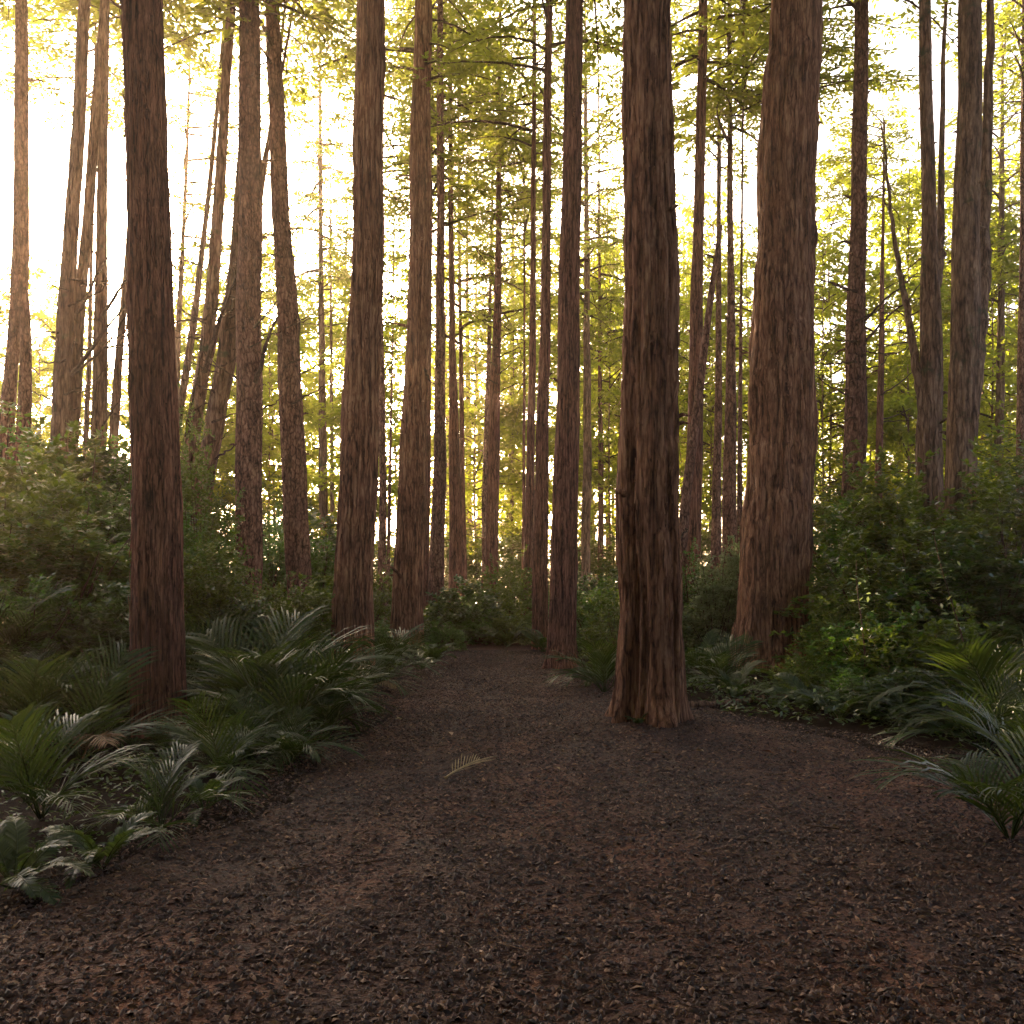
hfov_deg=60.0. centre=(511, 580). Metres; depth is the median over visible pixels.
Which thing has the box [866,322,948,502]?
young tree
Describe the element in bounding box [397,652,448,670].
fern
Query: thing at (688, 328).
young tree
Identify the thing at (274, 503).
leafy shrub
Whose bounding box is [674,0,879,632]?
pine tree
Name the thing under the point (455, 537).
pine tree
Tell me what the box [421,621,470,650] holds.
leafy shrub
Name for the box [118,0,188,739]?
redwood tree
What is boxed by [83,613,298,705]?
young palm
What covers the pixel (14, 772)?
young palm
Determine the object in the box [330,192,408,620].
pine tree
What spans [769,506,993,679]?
leafy shrub
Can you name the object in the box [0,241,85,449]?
young tree
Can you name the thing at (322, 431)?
pine tree
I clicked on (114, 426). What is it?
cypress tree
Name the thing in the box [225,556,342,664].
leafy shrub
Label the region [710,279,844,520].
young tree
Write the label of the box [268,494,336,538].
leafy shrub
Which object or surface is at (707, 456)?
young tree
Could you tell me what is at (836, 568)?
leafy shrub
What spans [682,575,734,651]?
leafy shrub
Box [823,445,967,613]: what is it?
leafy shrub
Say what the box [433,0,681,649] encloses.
redwood tree
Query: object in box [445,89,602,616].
pine tree
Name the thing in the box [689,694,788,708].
fallen branch
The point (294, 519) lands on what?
pine tree
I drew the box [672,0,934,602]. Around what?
pine tree
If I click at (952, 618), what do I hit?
young palm
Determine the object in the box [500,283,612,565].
young tree
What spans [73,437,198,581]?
leafy shrub
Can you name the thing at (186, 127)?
pine tree
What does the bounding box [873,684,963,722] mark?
fern
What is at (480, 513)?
slim tree
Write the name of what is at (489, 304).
pine tree
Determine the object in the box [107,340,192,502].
young tree
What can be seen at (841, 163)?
pine tree
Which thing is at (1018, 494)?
leafy shrub
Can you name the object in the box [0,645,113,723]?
young palm
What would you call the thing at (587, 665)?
fern
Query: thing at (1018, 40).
pine tree
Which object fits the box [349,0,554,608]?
pine tree
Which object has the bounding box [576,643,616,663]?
fern
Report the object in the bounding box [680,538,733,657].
leafy shrub
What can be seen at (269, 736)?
fern
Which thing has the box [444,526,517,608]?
leafy shrub
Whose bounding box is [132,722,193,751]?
young palm
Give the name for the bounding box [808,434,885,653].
leafy shrub
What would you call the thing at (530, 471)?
pine tree
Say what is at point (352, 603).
redwood tree
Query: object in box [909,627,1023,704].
young palm
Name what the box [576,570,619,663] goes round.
leafy shrub
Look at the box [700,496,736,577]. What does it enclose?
leafy shrub
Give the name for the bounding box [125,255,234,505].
young tree
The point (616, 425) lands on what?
young tree
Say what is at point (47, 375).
young tree
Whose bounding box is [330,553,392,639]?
leafy shrub
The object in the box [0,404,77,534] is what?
leafy shrub
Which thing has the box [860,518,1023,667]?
leafy shrub
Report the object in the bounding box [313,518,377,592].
leafy shrub
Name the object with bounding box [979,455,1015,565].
leafy shrub
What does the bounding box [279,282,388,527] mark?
young tree
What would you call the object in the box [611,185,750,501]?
young tree
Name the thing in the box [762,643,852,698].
leafy shrub
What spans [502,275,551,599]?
slim tree
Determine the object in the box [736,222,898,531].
young tree
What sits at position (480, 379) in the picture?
young tree
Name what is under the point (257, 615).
leafy shrub
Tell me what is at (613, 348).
young tree
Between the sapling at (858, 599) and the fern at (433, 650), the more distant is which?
the fern at (433, 650)
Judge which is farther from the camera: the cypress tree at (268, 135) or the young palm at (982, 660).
the cypress tree at (268, 135)
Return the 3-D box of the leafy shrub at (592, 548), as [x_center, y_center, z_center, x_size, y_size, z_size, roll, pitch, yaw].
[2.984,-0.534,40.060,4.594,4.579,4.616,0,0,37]
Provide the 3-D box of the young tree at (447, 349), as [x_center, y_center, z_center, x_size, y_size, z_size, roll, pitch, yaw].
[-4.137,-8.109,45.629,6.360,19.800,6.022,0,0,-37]
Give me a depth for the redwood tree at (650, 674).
9.36 m
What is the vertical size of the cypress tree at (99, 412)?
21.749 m
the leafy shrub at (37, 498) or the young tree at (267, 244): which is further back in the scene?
the young tree at (267, 244)
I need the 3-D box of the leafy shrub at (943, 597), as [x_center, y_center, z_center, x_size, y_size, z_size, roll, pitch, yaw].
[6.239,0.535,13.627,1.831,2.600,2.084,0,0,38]
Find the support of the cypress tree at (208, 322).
on the ground
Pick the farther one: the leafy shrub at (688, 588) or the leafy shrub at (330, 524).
the leafy shrub at (330, 524)
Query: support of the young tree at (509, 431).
on the ground
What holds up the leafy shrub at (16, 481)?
on the ground
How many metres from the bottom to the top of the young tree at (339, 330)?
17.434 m
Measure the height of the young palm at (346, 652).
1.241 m
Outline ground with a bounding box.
[0,584,1023,921]
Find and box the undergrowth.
[0,593,1023,890]
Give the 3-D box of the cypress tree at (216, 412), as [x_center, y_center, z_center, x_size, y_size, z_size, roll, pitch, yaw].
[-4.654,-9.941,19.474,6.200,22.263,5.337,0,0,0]
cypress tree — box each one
[0,0,169,459]
[28,0,225,461]
[33,0,234,463]
[34,0,119,463]
[72,0,127,523]
[163,0,356,510]
[176,0,433,535]
[178,8,226,432]
[211,2,294,363]
[228,3,286,400]
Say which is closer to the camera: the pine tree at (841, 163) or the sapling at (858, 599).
the sapling at (858, 599)
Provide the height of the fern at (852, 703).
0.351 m
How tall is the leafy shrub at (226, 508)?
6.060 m
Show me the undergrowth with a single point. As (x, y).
(698, 683)
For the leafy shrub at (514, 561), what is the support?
on the ground
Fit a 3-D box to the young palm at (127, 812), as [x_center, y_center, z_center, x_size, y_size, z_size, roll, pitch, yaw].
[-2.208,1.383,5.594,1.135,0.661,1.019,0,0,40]
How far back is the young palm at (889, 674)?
10.67 m
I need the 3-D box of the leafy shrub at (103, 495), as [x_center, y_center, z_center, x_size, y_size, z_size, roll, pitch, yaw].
[-7.358,-0.867,15.432,3.242,3.518,2.848,0,0,23]
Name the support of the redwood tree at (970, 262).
on the ground
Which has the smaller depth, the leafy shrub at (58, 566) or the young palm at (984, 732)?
the young palm at (984, 732)
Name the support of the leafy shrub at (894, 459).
on the ground
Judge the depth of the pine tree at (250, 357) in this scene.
18.80 m
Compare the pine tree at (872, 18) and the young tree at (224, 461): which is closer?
the pine tree at (872, 18)
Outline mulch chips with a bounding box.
[0,650,1023,1023]
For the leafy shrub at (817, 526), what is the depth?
35.85 m
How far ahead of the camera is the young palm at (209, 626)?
11.68 m
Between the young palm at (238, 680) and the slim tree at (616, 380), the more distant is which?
the slim tree at (616, 380)
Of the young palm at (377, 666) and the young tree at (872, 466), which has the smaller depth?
the young palm at (377, 666)
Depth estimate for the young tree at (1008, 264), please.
32.82 m
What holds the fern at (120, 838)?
on the ground
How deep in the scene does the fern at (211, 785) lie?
6.07 m
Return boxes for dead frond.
[444,754,493,778]
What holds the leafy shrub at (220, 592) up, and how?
on the ground
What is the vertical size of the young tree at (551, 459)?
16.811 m
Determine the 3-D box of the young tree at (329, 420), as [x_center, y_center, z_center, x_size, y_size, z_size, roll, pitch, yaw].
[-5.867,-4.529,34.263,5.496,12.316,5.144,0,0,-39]
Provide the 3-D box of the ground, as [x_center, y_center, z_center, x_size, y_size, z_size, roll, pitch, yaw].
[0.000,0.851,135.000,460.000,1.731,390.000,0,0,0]
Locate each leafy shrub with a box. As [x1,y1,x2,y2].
[0,400,129,594]
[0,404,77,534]
[0,420,123,639]
[0,493,233,648]
[0,502,130,651]
[0,573,112,680]
[1,575,196,712]
[5,435,131,596]
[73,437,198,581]
[89,415,229,580]
[178,383,268,608]
[183,499,240,622]
[183,532,262,695]
[184,578,293,689]
[211,458,275,567]
[224,469,282,576]
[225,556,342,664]
[226,502,286,620]
[258,573,391,669]
[262,505,321,598]
[265,506,389,635]
[267,528,377,636]
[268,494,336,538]
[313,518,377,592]
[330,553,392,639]
[373,529,448,606]
[374,532,394,592]
[374,615,397,663]
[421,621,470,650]
[423,595,463,641]
[424,574,515,643]
[429,522,480,603]
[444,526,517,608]
[455,614,506,644]
[459,544,531,639]
[467,513,521,607]
[480,609,531,644]
[498,524,550,607]
[528,590,586,634]
[548,517,608,596]
[576,561,618,642]
[576,565,618,654]
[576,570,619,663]
[577,520,619,612]
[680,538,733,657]
[682,542,738,664]
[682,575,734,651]
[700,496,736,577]
[701,519,721,570]
[710,524,739,653]
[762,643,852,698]
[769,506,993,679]
[784,572,894,678]
[796,541,893,668]
[806,601,960,686]
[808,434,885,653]
[808,494,929,633]
[814,462,866,578]
[818,666,909,716]
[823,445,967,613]
[839,599,1003,709]
[858,665,966,726]
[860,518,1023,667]
[865,533,984,642]
[867,447,944,508]
[889,716,978,737]
[924,420,1023,637]
[937,457,1023,596]
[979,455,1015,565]
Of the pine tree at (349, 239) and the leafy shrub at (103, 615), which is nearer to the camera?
the leafy shrub at (103, 615)
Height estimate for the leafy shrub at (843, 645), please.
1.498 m
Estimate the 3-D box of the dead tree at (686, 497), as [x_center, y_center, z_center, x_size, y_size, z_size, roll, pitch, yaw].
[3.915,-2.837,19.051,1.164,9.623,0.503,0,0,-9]
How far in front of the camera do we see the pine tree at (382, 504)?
26.91 m
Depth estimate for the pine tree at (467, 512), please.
47.94 m
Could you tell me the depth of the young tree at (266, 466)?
41.91 m
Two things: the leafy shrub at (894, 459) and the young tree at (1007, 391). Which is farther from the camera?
the young tree at (1007, 391)
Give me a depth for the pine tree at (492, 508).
26.87 m
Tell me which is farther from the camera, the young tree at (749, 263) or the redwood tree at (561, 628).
the young tree at (749, 263)
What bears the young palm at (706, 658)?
on the ground
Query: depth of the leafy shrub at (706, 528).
39.26 m
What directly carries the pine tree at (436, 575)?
on the ground
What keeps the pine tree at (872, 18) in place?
on the ground
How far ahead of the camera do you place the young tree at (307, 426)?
55.81 m
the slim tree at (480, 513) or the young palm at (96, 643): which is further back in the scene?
the slim tree at (480, 513)
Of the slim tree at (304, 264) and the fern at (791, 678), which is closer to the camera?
the fern at (791, 678)
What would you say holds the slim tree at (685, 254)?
on the ground
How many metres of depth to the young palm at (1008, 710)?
8.40 m
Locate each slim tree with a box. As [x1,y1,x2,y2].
[295,201,352,365]
[394,272,475,588]
[455,244,509,578]
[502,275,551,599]
[580,240,622,537]
[678,231,706,491]
[722,254,753,488]
[948,156,1019,446]
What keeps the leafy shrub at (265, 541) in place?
on the ground
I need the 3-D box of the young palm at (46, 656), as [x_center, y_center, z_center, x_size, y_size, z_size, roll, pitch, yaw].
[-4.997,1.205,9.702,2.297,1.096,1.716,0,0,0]
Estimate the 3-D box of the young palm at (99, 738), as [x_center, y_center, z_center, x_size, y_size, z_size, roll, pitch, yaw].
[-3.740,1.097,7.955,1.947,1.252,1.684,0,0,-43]
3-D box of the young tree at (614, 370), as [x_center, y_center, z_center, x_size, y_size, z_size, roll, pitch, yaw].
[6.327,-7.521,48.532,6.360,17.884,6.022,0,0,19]
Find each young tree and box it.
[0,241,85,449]
[0,310,121,465]
[1,291,128,455]
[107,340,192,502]
[123,299,220,513]
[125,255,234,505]
[173,236,279,503]
[180,269,279,517]
[183,344,278,516]
[216,391,312,550]
[222,244,337,529]
[224,185,317,515]
[235,261,335,500]
[262,322,340,503]
[264,238,378,524]
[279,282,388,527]
[304,328,432,564]
[325,232,447,522]
[383,237,502,511]
[393,328,502,582]
[429,310,550,575]
[465,270,582,598]
[465,343,539,543]
[486,223,615,507]
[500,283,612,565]
[548,188,624,612]
[549,252,623,582]
[550,241,689,560]
[582,285,624,470]
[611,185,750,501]
[620,268,722,527]
[678,237,748,584]
[679,248,752,498]
[682,209,757,497]
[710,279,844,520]
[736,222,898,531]
[814,107,945,528]
[814,355,874,501]
[823,365,945,496]
[828,112,1004,504]
[866,161,1015,487]
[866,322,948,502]
[872,139,1019,463]
[897,146,1019,546]
[897,168,1019,510]
[978,212,1019,458]
[986,323,1016,440]
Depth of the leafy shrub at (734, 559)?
17.04 m
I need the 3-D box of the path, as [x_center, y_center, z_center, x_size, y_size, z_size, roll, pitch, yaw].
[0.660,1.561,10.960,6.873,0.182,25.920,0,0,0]
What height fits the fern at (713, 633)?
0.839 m
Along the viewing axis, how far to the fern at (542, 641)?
19.50 m
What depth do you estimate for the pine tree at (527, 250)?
45.81 m
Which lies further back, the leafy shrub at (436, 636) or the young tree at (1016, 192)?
the young tree at (1016, 192)
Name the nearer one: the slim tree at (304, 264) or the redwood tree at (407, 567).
the redwood tree at (407, 567)
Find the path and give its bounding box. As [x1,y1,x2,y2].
[0,639,1023,1023]
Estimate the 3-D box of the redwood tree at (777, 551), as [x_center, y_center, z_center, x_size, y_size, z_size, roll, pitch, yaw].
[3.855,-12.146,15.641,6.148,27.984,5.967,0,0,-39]
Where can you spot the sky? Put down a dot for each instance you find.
(48, 148)
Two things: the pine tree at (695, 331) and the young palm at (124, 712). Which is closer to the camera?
the young palm at (124, 712)
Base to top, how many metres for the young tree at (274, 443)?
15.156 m
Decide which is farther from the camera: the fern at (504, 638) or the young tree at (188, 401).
the young tree at (188, 401)
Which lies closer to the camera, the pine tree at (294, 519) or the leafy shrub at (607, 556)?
the pine tree at (294, 519)
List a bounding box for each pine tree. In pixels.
[163,0,356,638]
[165,11,303,394]
[199,0,397,603]
[261,2,352,551]
[261,162,395,560]
[295,0,482,622]
[323,0,529,610]
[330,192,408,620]
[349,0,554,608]
[383,0,607,615]
[383,4,557,595]
[385,0,538,618]
[432,34,593,597]
[432,151,514,575]
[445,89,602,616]
[446,0,562,609]
[470,144,582,586]
[508,0,624,594]
[550,52,708,579]
[552,0,825,603]
[580,206,624,560]
[581,171,623,578]
[600,0,768,580]
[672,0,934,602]
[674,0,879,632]
[705,0,932,622]
[815,0,984,531]
[815,93,937,541]
[899,4,1021,552]
[932,0,1023,521]
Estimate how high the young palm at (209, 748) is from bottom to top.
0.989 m
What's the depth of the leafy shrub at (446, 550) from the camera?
41.33 m
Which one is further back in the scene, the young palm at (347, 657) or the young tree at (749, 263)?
the young tree at (749, 263)
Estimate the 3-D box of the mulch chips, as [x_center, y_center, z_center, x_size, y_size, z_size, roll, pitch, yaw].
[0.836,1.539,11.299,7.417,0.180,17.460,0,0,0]
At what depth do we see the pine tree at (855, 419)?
18.86 m
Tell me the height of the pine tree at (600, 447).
22.885 m
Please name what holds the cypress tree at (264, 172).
on the ground
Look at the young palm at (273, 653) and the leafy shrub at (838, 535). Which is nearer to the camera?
the young palm at (273, 653)
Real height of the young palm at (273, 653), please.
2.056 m
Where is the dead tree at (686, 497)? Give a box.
[679,224,722,598]
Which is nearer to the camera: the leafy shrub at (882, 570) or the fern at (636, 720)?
the fern at (636, 720)
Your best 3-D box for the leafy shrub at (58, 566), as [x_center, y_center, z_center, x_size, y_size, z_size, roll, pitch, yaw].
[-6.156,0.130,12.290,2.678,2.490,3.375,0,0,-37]
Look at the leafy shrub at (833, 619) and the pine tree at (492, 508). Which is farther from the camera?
the pine tree at (492, 508)
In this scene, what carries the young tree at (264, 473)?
on the ground
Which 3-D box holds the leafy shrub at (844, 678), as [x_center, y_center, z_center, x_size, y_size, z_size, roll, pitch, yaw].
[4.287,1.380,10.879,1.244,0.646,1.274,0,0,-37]
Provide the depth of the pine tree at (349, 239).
37.83 m
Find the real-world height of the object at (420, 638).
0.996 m
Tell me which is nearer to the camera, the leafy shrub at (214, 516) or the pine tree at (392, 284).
the leafy shrub at (214, 516)
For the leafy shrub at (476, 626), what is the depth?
21.84 m
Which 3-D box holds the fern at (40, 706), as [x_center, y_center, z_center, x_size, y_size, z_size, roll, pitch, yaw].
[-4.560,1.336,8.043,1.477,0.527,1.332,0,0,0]
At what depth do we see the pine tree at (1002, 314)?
32.91 m
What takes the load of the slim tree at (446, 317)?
on the ground
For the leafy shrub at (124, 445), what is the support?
on the ground
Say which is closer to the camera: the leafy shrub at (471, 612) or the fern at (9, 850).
the fern at (9, 850)
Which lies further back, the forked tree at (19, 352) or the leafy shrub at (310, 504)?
the leafy shrub at (310, 504)
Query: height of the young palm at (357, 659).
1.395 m
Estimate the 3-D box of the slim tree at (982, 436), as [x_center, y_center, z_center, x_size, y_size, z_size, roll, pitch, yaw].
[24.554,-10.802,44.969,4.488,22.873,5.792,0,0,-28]
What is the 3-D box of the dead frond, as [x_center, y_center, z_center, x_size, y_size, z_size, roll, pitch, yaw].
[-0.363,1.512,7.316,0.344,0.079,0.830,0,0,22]
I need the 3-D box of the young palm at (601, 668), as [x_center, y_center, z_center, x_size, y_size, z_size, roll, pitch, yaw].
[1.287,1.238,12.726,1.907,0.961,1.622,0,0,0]
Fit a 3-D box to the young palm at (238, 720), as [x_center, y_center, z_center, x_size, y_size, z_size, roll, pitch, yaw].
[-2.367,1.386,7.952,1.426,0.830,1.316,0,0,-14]
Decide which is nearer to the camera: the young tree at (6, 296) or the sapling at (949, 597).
the sapling at (949, 597)
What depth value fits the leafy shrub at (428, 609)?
23.42 m
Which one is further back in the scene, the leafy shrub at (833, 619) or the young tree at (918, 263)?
the young tree at (918, 263)
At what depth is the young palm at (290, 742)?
7.52 m
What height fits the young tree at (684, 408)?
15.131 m
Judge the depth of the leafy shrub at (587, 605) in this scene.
19.22 m
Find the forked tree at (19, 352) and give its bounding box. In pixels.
[0,0,121,465]
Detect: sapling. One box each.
[835,552,879,680]
[908,517,973,697]
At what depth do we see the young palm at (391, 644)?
14.38 m
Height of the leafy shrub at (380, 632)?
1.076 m
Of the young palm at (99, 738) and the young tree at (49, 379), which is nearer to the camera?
the young palm at (99, 738)
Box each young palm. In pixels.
[0,574,111,668]
[0,639,129,720]
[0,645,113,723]
[0,700,192,820]
[1,633,204,758]
[4,589,129,637]
[32,603,129,672]
[43,648,129,716]
[45,665,162,754]
[74,739,264,852]
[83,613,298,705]
[124,602,345,700]
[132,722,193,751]
[139,690,288,754]
[140,604,393,745]
[143,690,290,806]
[162,686,321,767]
[186,637,302,717]
[188,646,395,762]
[204,704,365,775]
[223,634,399,719]
[234,609,408,692]
[274,677,380,740]
[312,648,373,671]
[343,645,425,696]
[359,622,440,681]
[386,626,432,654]
[537,637,616,691]
[685,631,786,689]
[840,655,970,697]
[843,630,1023,755]
[847,726,1023,838]
[869,669,1023,750]
[871,598,1020,649]
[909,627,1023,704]
[909,655,1023,789]
[937,621,1023,695]
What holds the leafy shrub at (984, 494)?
on the ground
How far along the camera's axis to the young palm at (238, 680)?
9.56 m
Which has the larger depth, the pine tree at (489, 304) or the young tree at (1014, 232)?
the young tree at (1014, 232)
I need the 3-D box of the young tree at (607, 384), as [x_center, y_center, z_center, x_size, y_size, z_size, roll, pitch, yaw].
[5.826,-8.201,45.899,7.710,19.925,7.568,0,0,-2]
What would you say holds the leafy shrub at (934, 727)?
on the ground
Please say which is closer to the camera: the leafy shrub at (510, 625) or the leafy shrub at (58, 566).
the leafy shrub at (58, 566)
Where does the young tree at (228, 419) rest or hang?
on the ground
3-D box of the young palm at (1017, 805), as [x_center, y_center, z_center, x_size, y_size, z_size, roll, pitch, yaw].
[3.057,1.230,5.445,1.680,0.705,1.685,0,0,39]
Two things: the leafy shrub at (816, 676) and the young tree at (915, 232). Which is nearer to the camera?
the leafy shrub at (816, 676)
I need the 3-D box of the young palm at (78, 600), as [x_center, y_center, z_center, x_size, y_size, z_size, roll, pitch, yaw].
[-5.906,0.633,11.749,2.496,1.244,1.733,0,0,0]
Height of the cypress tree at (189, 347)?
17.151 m
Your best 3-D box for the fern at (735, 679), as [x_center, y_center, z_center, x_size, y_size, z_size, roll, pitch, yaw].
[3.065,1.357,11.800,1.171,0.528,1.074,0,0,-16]
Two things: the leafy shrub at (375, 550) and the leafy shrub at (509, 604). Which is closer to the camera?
the leafy shrub at (509, 604)
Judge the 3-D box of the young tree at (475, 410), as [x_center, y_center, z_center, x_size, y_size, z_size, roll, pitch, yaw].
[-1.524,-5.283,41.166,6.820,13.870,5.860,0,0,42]
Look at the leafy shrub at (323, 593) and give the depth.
15.05 m
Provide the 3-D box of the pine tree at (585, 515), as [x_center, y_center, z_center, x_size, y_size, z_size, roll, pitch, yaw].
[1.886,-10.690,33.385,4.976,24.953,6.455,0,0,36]
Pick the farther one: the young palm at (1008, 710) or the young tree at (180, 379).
the young tree at (180, 379)
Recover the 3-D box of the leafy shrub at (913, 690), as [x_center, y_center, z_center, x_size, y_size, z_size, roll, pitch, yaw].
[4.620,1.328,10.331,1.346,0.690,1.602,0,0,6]
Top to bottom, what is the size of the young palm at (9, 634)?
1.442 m
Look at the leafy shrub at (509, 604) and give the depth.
24.34 m
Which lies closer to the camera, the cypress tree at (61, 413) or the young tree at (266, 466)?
the cypress tree at (61, 413)
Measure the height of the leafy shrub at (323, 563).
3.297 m
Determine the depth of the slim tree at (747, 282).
59.85 m
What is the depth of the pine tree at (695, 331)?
20.41 m
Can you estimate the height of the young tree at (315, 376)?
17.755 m
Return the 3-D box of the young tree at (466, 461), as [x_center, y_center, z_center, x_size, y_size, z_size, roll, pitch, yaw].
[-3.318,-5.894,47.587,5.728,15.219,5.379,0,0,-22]
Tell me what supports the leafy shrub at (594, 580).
on the ground
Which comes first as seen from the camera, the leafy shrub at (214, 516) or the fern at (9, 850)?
the fern at (9, 850)
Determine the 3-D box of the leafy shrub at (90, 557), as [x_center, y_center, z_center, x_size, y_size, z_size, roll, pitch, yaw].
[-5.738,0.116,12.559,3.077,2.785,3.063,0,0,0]
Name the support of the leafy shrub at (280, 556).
on the ground
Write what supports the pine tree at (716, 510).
on the ground
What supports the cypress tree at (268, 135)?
on the ground
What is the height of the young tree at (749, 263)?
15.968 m
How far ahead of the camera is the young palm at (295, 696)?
8.76 m
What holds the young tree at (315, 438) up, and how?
on the ground
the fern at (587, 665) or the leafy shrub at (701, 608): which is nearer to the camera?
the fern at (587, 665)
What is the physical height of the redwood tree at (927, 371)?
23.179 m
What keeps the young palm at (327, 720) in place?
on the ground
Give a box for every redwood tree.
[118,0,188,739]
[261,0,514,646]
[330,0,385,677]
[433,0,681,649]
[541,0,623,668]
[605,0,693,727]
[728,0,822,671]
[853,0,947,547]
[939,0,994,592]
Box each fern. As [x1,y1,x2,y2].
[0,701,106,755]
[0,816,94,905]
[29,810,171,888]
[157,773,254,826]
[244,734,325,767]
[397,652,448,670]
[400,643,461,663]
[442,625,479,645]
[469,623,530,646]
[506,627,546,651]
[555,649,614,685]
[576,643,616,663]
[624,712,647,723]
[684,628,747,668]
[692,660,777,698]
[758,672,864,711]
[782,688,895,717]
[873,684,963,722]
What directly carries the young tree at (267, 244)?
on the ground
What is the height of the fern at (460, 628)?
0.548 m
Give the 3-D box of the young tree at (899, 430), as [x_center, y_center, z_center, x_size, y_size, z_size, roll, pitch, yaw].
[14.825,-7.858,32.631,6.184,17.106,5.788,0,0,12]
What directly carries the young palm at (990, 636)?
on the ground
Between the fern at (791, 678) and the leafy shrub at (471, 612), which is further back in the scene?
the leafy shrub at (471, 612)
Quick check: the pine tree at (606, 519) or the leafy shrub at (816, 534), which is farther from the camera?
the pine tree at (606, 519)
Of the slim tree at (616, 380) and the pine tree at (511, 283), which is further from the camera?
the slim tree at (616, 380)
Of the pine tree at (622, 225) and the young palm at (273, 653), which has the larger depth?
the pine tree at (622, 225)
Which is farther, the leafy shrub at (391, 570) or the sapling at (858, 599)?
the leafy shrub at (391, 570)
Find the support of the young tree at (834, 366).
on the ground
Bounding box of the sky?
[0,0,1021,580]
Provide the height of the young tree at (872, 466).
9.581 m
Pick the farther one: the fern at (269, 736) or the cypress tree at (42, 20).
the cypress tree at (42, 20)
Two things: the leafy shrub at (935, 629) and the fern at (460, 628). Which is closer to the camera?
the leafy shrub at (935, 629)
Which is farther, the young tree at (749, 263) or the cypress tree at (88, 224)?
the young tree at (749, 263)
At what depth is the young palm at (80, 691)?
8.71 m
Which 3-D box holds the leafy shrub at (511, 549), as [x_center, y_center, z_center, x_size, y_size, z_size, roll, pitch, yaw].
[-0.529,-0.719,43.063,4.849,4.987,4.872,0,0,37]
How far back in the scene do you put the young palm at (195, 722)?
8.69 m
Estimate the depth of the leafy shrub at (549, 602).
24.73 m

